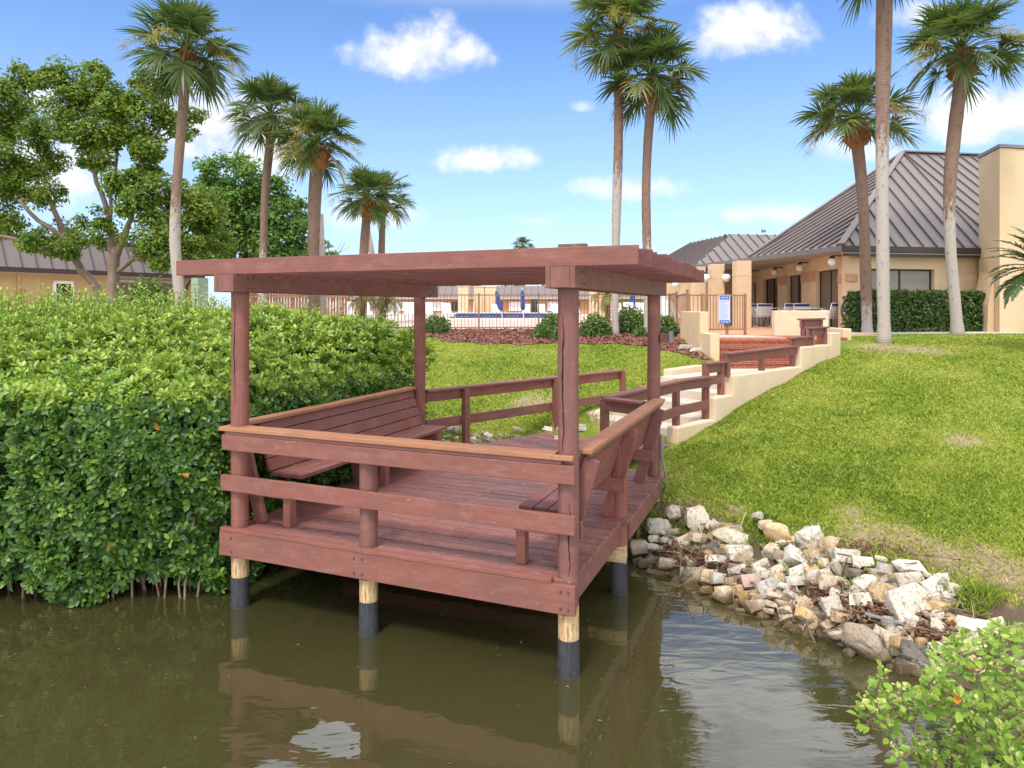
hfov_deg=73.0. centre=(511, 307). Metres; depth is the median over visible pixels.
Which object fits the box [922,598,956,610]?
rubble stone
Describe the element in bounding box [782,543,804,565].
rock
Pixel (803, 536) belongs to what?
rock
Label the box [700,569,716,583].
rock
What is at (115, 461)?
mangrove hedge
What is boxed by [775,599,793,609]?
rock
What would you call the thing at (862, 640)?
rock
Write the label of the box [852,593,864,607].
rock
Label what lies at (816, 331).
railing
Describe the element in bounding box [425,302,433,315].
lounge chair
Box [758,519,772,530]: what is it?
rock
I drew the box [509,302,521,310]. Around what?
window
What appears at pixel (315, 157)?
palm tree
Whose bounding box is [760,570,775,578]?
rock
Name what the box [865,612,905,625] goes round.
driftwood
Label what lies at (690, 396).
concrete steps
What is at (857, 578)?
rock
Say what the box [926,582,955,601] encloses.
rubble stone
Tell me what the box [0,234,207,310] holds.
bungalow
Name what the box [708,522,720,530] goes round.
rubble stone
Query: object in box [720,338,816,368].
brick steps
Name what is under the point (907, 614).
rubble stone
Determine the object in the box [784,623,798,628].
rock
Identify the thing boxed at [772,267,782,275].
globe lamp
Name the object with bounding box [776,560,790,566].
rubble stone
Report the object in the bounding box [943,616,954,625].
rubble stone
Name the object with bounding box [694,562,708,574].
rock
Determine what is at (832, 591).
rock
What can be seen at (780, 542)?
rubble stone
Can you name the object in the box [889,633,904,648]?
rock
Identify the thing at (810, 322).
railing
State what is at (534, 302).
door
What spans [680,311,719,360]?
pier wall
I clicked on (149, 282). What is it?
round bush
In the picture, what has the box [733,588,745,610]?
rubble stone
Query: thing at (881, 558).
rock
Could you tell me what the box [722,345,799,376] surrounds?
railing
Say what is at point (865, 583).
rock
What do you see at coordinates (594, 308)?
terrace column
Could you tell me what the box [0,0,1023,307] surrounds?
sky
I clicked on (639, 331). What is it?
round shrub
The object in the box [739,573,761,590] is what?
rock
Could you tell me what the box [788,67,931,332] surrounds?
palm tree
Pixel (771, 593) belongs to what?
rock
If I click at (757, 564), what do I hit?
rock
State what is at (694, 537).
rubble stone
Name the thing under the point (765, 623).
rock
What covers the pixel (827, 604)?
rock
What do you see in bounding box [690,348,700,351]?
rock
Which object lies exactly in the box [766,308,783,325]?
patio table
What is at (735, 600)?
rock
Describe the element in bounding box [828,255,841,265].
globe lamp
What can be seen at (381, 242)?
palm tree
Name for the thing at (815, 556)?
rubble stone
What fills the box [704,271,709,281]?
globe lamp
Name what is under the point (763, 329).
patio
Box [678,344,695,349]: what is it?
rock
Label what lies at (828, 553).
rubble stone
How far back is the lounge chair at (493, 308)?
60.38 m
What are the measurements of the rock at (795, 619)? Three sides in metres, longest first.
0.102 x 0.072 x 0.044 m
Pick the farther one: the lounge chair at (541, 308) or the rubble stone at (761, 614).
the lounge chair at (541, 308)
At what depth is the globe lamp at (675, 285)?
30.88 m
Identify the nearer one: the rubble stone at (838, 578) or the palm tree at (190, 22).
the rubble stone at (838, 578)
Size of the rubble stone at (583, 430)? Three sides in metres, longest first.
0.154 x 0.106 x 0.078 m
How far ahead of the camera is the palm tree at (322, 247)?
23.89 m
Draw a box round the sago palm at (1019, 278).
[977,226,1023,308]
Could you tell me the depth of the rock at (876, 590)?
5.80 m
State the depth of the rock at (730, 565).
6.78 m
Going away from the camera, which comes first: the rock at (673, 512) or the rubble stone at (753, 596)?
the rubble stone at (753, 596)
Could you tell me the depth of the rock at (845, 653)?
5.53 m
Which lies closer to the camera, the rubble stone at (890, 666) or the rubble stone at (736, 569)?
the rubble stone at (890, 666)
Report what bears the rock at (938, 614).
on the ground at (1009, 612)
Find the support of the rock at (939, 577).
on the ground at (1009, 612)
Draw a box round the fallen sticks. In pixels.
[650,531,998,642]
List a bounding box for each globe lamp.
[672,283,679,287]
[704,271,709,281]
[722,271,730,281]
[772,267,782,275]
[796,262,807,270]
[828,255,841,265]
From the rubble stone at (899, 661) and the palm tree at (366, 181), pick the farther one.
the palm tree at (366, 181)
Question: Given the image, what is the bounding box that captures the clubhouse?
[666,150,980,327]
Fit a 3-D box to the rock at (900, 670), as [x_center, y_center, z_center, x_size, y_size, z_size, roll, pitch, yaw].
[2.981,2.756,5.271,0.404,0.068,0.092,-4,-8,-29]
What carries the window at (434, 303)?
in the apartment row
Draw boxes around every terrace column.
[457,286,469,312]
[473,286,484,312]
[484,286,495,312]
[589,292,611,317]
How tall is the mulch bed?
1.046 m
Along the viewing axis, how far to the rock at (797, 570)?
6.42 m
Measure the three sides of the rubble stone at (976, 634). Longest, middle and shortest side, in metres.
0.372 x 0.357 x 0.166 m
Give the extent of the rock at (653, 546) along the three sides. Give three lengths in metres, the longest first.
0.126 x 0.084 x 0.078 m
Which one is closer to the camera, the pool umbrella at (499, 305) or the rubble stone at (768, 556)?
the rubble stone at (768, 556)
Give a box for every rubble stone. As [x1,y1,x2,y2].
[453,427,461,434]
[470,437,477,443]
[484,431,493,437]
[512,426,523,432]
[542,426,552,431]
[579,427,586,431]
[632,556,642,564]
[666,528,681,534]
[668,575,679,582]
[676,541,690,549]
[678,541,697,582]
[682,556,697,566]
[688,533,707,542]
[690,524,704,531]
[698,581,710,588]
[702,549,723,557]
[704,514,716,529]
[706,513,718,541]
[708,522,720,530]
[718,523,732,527]
[721,523,740,531]
[723,580,737,586]
[727,563,746,578]
[727,602,739,607]
[732,553,756,566]
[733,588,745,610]
[748,592,767,599]
[757,567,768,577]
[757,607,769,618]
[761,542,778,559]
[773,572,784,581]
[775,540,792,546]
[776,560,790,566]
[776,595,793,621]
[782,617,791,624]
[783,589,798,600]
[786,536,796,545]
[789,626,801,632]
[791,594,813,609]
[792,607,818,628]
[799,624,815,634]
[801,629,813,637]
[802,522,823,560]
[804,564,820,571]
[809,533,839,563]
[810,610,822,619]
[816,629,825,638]
[818,616,843,628]
[819,618,836,631]
[820,566,833,575]
[824,547,846,559]
[833,576,849,586]
[849,584,860,591]
[868,568,876,575]
[874,571,894,579]
[875,635,893,663]
[878,578,898,587]
[880,621,899,629]
[882,630,912,650]
[885,663,894,669]
[894,656,923,675]
[898,609,929,623]
[900,619,926,642]
[900,638,937,664]
[905,617,913,630]
[911,662,927,676]
[917,660,931,667]
[919,645,939,658]
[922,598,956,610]
[923,571,931,577]
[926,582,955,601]
[926,645,955,673]
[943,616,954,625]
[945,612,954,616]
[967,632,977,640]
[971,601,985,637]
[987,616,1019,632]
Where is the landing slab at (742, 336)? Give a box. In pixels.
[720,335,771,336]
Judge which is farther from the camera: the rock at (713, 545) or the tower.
the tower
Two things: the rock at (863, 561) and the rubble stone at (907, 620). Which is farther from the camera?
the rock at (863, 561)
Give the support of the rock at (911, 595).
on the ground at (1009, 612)
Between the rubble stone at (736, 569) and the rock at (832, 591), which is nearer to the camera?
the rock at (832, 591)
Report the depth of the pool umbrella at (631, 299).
45.85 m
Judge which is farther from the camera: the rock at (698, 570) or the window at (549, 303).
the window at (549, 303)
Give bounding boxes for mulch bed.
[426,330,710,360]
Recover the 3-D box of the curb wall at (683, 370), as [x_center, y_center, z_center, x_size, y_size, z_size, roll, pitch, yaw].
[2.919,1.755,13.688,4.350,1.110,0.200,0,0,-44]
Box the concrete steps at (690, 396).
[593,388,716,436]
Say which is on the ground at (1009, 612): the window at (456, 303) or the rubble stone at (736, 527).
the rubble stone at (736, 527)
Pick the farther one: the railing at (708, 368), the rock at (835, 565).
the railing at (708, 368)
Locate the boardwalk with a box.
[481,432,671,456]
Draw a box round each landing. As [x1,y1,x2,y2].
[660,369,757,388]
[720,335,846,340]
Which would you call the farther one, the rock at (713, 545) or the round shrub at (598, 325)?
the round shrub at (598, 325)
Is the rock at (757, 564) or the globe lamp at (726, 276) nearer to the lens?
the rock at (757, 564)
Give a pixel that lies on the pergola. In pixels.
(425, 508)
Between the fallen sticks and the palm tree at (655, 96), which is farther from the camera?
the palm tree at (655, 96)
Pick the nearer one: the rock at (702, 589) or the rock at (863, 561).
the rock at (863, 561)
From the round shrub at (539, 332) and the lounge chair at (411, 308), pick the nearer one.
the round shrub at (539, 332)
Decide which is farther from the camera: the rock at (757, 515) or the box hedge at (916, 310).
the box hedge at (916, 310)
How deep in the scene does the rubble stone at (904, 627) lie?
5.50 m
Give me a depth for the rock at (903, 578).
5.87 m
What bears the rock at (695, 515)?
on the ground at (1009, 612)
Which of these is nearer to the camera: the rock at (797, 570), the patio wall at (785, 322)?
the rock at (797, 570)
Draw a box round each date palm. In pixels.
[343,296,379,318]
[372,296,402,322]
[590,292,622,326]
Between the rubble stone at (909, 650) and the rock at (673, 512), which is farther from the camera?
the rock at (673, 512)
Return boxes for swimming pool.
[446,313,557,318]
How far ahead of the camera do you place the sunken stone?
6.88 m
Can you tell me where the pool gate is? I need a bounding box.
[688,294,746,334]
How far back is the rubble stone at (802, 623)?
5.91 m
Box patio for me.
[670,323,876,336]
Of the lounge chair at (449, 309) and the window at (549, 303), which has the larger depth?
the window at (549, 303)
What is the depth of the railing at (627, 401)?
10.21 m
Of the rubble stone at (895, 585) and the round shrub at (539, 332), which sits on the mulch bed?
the round shrub at (539, 332)
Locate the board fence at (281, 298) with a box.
[252,293,346,316]
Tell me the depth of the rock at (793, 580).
6.32 m
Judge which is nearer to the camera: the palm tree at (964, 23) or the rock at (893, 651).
the rock at (893, 651)
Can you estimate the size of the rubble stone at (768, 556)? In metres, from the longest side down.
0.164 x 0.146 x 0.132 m
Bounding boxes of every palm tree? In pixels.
[110,0,255,306]
[220,71,314,305]
[263,96,366,313]
[319,214,326,313]
[325,163,404,314]
[349,169,417,314]
[369,230,378,318]
[513,235,534,285]
[556,0,680,334]
[588,20,709,330]
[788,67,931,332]
[807,0,913,343]
[892,0,1023,334]
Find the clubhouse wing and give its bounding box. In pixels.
[668,229,776,322]
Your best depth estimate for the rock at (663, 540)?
7.54 m
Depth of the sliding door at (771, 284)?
30.42 m
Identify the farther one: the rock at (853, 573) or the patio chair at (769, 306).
the patio chair at (769, 306)
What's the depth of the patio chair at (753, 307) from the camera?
27.36 m
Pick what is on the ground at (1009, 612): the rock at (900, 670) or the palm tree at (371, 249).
the palm tree at (371, 249)
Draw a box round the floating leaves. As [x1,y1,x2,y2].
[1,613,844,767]
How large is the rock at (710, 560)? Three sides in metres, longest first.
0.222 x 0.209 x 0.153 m
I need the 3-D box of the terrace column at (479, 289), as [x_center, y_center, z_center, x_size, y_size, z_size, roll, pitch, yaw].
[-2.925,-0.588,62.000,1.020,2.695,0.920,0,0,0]
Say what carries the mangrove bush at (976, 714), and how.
on the ground at (1009, 612)
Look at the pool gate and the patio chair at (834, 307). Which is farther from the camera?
the patio chair at (834, 307)
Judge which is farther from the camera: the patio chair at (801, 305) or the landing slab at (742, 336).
the patio chair at (801, 305)
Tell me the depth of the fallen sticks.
5.74 m
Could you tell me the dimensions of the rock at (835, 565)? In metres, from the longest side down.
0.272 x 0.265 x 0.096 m
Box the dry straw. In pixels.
[457,344,1023,595]
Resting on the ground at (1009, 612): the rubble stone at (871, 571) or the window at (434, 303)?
the rubble stone at (871, 571)
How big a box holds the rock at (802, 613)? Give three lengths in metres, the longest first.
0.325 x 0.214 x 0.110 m
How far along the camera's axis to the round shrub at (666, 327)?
19.39 m
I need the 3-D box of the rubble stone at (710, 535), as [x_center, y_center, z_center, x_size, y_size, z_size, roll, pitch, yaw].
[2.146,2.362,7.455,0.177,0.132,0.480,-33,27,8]
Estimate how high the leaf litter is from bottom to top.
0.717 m
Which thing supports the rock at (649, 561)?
in the water
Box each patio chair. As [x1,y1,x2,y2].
[751,304,760,325]
[753,303,772,326]
[777,303,797,310]
[791,303,809,310]
[819,303,837,325]
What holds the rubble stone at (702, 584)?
on the ground at (1009, 612)
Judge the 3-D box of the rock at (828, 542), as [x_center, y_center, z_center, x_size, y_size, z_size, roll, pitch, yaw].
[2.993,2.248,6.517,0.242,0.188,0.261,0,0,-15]
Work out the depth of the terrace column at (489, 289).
61.60 m
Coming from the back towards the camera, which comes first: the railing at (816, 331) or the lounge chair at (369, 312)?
the lounge chair at (369, 312)
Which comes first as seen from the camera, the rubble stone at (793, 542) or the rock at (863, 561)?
the rock at (863, 561)
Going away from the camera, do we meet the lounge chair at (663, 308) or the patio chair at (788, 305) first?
the patio chair at (788, 305)
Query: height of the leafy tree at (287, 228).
8.830 m
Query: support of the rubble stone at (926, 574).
on the ground at (1009, 612)
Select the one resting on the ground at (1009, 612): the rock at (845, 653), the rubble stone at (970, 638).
the rubble stone at (970, 638)
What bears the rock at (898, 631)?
on the ground at (1009, 612)
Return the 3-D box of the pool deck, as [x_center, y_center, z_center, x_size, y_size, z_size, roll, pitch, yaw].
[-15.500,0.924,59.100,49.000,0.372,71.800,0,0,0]
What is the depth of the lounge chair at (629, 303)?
42.63 m
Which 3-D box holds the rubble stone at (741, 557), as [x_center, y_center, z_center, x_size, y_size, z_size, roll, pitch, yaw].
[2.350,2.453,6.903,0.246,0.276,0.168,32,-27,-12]
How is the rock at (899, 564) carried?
on the ground at (1009, 612)
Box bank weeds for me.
[442,406,1021,651]
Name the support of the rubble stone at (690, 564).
on the ground at (1009, 612)
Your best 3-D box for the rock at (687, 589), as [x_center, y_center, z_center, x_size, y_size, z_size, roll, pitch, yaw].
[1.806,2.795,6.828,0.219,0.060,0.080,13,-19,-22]
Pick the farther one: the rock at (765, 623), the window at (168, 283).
the window at (168, 283)
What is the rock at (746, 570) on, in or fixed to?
on the ground at (1009, 612)
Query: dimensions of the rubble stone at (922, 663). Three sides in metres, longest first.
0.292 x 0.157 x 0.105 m
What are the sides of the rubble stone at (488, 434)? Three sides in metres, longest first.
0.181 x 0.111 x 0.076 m
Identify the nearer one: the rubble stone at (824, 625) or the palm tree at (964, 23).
the rubble stone at (824, 625)
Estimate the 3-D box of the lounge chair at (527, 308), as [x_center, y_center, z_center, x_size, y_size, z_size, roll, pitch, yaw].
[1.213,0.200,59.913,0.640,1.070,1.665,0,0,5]
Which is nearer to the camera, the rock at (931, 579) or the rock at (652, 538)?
the rock at (931, 579)
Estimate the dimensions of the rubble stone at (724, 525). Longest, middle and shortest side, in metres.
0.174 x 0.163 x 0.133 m
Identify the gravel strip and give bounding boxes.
[851,331,1023,333]
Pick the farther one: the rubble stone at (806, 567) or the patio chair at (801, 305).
the patio chair at (801, 305)
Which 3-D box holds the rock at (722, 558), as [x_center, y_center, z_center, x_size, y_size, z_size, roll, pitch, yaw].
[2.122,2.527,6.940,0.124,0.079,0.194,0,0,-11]
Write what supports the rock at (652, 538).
on the rubble stone
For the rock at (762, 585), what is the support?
on the rubble stone at (753, 596)
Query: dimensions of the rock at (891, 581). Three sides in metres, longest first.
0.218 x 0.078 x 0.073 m
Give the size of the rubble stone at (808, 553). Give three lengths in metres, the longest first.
0.453 x 0.403 x 0.267 m
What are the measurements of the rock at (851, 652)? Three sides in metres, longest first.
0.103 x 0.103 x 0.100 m
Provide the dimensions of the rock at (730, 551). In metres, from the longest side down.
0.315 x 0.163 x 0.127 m
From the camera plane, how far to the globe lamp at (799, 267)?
25.04 m
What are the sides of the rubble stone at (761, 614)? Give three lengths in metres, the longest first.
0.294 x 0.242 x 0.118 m
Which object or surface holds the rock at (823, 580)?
on the ground at (1009, 612)
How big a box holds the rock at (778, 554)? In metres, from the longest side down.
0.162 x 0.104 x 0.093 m
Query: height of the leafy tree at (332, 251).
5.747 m
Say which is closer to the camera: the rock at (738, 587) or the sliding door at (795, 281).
the rock at (738, 587)
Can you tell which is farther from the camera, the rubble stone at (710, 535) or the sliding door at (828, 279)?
the sliding door at (828, 279)
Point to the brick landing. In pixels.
(786, 336)
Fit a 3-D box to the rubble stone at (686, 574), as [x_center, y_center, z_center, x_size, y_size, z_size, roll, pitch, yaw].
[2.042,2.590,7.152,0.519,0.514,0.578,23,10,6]
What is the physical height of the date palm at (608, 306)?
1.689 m
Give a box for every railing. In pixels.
[425,369,625,443]
[600,376,713,431]
[701,361,726,397]
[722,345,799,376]
[787,336,812,345]
[797,318,825,345]
[804,326,829,345]
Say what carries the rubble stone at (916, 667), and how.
on the ground at (1009, 612)
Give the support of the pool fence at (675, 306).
on the ground at (1009, 612)
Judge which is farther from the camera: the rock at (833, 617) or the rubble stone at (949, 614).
the rock at (833, 617)
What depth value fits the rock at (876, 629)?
5.56 m
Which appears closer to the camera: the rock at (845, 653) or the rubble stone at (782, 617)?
the rock at (845, 653)
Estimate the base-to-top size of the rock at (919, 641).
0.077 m
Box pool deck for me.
[327,313,639,329]
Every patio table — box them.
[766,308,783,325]
[796,308,825,310]
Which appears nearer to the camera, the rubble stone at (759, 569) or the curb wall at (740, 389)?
the rubble stone at (759, 569)
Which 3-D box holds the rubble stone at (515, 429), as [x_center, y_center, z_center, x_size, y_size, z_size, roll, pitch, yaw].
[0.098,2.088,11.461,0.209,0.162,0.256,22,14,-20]
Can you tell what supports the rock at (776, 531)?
on the ground at (1009, 612)
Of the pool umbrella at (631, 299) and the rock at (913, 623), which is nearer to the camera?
the rock at (913, 623)
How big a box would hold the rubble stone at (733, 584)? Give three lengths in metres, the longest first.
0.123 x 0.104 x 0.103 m
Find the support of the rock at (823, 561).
on the ground at (1009, 612)
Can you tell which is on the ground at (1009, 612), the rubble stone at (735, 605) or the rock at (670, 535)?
the rubble stone at (735, 605)
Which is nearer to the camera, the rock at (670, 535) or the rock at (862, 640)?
the rock at (862, 640)
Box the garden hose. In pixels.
[840,300,847,321]
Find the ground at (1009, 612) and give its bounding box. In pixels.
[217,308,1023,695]
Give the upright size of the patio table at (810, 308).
0.738 m
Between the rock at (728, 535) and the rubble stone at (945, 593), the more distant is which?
the rock at (728, 535)
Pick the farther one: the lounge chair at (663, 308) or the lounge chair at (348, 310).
the lounge chair at (348, 310)
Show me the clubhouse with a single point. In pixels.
(817, 238)
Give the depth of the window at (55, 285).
32.83 m
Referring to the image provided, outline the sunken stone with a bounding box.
[682,585,699,587]
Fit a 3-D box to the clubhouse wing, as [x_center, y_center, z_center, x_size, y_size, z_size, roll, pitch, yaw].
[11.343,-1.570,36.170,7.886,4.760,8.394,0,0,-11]
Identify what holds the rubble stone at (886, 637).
on the ground at (1009, 612)
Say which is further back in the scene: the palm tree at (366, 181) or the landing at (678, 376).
the palm tree at (366, 181)
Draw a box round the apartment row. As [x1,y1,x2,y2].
[344,286,642,313]
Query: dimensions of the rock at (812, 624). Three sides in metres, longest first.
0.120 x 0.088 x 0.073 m
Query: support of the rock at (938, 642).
on the ground at (1009, 612)
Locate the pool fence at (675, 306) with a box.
[249,289,688,328]
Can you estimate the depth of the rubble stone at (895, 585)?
5.94 m
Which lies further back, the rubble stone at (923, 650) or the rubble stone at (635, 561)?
the rubble stone at (635, 561)
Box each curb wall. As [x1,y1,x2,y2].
[586,365,701,421]
[667,332,839,443]
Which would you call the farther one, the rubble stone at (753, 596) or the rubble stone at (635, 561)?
the rubble stone at (635, 561)
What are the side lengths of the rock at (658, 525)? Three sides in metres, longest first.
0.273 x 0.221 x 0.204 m
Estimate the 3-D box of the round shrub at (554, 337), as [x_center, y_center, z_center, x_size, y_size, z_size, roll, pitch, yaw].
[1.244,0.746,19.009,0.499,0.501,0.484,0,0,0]
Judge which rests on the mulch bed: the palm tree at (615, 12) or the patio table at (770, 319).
the palm tree at (615, 12)
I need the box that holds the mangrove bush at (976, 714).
[846,615,1023,767]
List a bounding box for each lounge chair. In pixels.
[344,302,355,316]
[354,301,372,316]
[386,302,399,320]
[404,302,413,320]
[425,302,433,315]
[441,303,455,317]
[492,304,499,312]
[522,304,529,312]
[537,304,544,312]
[551,304,557,312]
[623,302,632,309]
[635,303,643,313]
[661,300,672,316]
[666,300,679,324]
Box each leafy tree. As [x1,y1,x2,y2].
[0,56,103,304]
[22,53,236,303]
[189,149,326,305]
[296,240,349,254]
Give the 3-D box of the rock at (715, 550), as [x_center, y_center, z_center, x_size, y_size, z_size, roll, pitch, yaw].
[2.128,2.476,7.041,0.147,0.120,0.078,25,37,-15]
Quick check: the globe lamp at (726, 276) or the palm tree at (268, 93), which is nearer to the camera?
the palm tree at (268, 93)
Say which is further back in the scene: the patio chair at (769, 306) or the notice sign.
the patio chair at (769, 306)
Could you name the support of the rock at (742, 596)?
on the ground at (1009, 612)
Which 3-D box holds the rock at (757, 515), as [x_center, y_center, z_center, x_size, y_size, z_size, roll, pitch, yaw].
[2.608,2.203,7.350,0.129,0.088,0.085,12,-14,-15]
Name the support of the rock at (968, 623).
on the ground at (1009, 612)
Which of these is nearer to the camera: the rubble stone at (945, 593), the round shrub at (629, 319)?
the rubble stone at (945, 593)
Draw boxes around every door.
[532,300,537,312]
[766,278,777,323]
[790,275,800,309]
[820,269,837,327]
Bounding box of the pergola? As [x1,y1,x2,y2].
[176,243,703,679]
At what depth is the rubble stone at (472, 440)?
11.16 m
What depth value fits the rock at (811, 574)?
6.26 m
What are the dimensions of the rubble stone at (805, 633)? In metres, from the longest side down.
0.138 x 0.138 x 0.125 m
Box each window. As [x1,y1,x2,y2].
[52,281,73,305]
[119,280,143,305]
[144,281,174,306]
[433,302,444,310]
[452,302,457,310]
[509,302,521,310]
[548,302,557,310]
[872,269,930,290]
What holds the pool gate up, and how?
attached to the pool fence at (675, 306)
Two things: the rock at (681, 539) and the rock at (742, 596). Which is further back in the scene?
the rock at (681, 539)
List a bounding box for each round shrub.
[426,312,452,334]
[531,322,552,337]
[538,312,557,332]
[548,326,557,340]
[579,311,612,336]
[619,304,643,333]
[632,326,646,336]
[661,315,679,335]
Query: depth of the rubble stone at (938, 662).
5.21 m
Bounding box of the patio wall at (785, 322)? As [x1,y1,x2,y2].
[772,311,850,339]
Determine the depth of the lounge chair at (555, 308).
60.44 m
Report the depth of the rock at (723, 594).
6.52 m
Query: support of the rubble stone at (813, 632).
on the ground at (1009, 612)
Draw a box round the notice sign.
[718,295,729,323]
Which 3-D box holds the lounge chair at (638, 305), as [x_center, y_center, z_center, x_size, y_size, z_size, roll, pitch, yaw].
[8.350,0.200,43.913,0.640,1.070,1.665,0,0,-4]
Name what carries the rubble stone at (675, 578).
on the ground at (1009, 612)
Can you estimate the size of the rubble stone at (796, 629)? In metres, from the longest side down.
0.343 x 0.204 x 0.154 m
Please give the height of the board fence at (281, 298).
1.638 m
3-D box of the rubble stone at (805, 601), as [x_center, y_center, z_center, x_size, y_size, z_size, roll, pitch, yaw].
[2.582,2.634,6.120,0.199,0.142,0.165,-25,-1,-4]
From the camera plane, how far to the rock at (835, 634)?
5.70 m
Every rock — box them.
[629,540,649,557]
[636,556,658,567]
[645,568,666,574]
[647,518,671,535]
[647,543,658,550]
[648,535,659,541]
[656,557,679,569]
[658,581,683,586]
[660,537,668,542]
[661,553,699,584]
[663,533,675,537]
[665,505,680,520]
[675,533,688,544]
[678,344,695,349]
[684,505,709,527]
[684,587,697,591]
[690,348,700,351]
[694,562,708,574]
[696,539,719,556]
[698,586,714,593]
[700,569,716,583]
[704,554,718,566]
[709,571,726,584]
[712,547,724,554]
[712,585,735,602]
[713,527,748,544]
[716,555,726,562]
[723,544,753,559]
[724,576,737,583]
[728,562,741,575]
[732,582,743,597]
[733,598,740,605]
[735,589,758,605]
[739,567,751,573]
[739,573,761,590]
[742,599,765,614]
[751,511,763,519]
[751,557,770,572]
[751,576,780,598]
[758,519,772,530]
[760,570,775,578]
[760,620,774,625]
[762,608,774,614]
[763,522,791,542]
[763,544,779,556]
[765,599,777,607]
[767,587,783,598]
[769,563,785,572]
[773,548,783,559]
[774,579,798,590]
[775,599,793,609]
[778,609,793,614]
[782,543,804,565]
[782,586,798,598]
[784,564,805,585]
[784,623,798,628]
[785,562,807,575]
[791,617,798,622]
[794,525,823,549]
[794,603,819,627]
[803,623,817,630]
[806,568,822,583]
[815,536,848,551]
[815,571,837,589]
[816,558,830,567]
[818,591,852,617]
[823,557,843,577]
[826,628,842,639]
[829,587,845,597]
[829,611,850,623]
[832,547,860,565]
[841,622,884,659]
[842,647,855,657]
[842,649,854,655]
[844,567,860,577]
[849,592,872,606]
[851,547,874,567]
[852,577,864,583]
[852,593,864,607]
[853,574,877,591]
[868,582,894,605]
[873,624,888,635]
[874,541,927,624]
[874,555,887,561]
[876,547,897,572]
[881,615,893,625]
[884,577,896,584]
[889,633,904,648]
[889,647,899,656]
[891,558,927,573]
[894,571,924,586]
[894,625,907,633]
[895,666,905,674]
[910,619,922,631]
[914,637,928,647]
[918,601,931,617]
[920,572,945,590]
[927,591,944,600]
[927,641,947,654]
[929,610,945,621]
[930,617,946,635]
[933,573,949,582]
[945,581,962,595]
[953,615,990,633]
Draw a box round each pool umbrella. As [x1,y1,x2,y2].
[495,289,502,316]
[520,290,525,316]
[629,296,635,308]
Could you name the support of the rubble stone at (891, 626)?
on the ground at (1009, 612)
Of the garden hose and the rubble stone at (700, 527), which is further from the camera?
the garden hose
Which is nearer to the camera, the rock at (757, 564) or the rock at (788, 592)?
the rock at (788, 592)
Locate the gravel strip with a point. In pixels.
(970, 332)
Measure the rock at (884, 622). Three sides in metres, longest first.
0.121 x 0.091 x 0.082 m
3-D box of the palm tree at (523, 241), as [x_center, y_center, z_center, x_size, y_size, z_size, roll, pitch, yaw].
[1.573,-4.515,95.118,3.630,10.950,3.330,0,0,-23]
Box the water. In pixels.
[0,557,1021,767]
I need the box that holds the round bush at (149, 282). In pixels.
[124,274,174,309]
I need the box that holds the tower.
[976,144,1023,331]
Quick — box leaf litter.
[649,535,976,650]
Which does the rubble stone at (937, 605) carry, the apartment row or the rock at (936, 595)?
the rock at (936, 595)
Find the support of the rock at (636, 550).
on the ground at (1009, 612)
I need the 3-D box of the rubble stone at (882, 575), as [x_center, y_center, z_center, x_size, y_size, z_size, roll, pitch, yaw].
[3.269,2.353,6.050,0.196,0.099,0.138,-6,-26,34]
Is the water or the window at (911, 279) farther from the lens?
the window at (911, 279)
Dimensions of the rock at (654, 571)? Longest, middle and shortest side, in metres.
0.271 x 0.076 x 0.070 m
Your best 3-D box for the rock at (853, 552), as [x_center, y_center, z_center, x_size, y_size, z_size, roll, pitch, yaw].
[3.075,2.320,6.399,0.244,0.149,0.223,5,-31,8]
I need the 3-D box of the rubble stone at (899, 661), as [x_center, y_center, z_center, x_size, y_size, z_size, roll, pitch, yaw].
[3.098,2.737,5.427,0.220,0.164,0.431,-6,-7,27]
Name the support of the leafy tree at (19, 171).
on the ground at (1009, 612)
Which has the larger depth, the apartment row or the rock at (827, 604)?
the apartment row
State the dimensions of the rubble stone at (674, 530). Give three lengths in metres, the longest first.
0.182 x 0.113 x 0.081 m
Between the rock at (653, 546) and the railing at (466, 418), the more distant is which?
the railing at (466, 418)
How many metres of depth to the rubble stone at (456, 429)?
11.59 m
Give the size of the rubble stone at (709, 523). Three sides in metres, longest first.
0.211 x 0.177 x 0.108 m
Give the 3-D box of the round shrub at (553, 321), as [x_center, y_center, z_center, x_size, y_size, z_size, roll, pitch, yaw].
[1.173,0.477,20.601,0.933,0.754,0.953,0,0,-40]
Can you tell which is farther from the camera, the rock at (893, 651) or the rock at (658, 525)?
the rock at (658, 525)
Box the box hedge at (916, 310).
[840,288,985,331]
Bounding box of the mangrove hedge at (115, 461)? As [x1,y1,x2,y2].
[0,280,440,607]
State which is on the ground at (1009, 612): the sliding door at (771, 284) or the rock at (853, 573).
the rock at (853, 573)
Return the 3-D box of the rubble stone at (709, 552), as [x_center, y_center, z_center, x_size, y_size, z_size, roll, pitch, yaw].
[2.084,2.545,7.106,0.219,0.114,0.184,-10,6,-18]
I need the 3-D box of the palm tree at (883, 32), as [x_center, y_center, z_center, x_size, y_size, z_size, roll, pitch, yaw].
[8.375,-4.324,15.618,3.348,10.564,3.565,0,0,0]
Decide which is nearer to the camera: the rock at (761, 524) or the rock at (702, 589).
the rock at (702, 589)
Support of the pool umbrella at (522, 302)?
on the pool deck

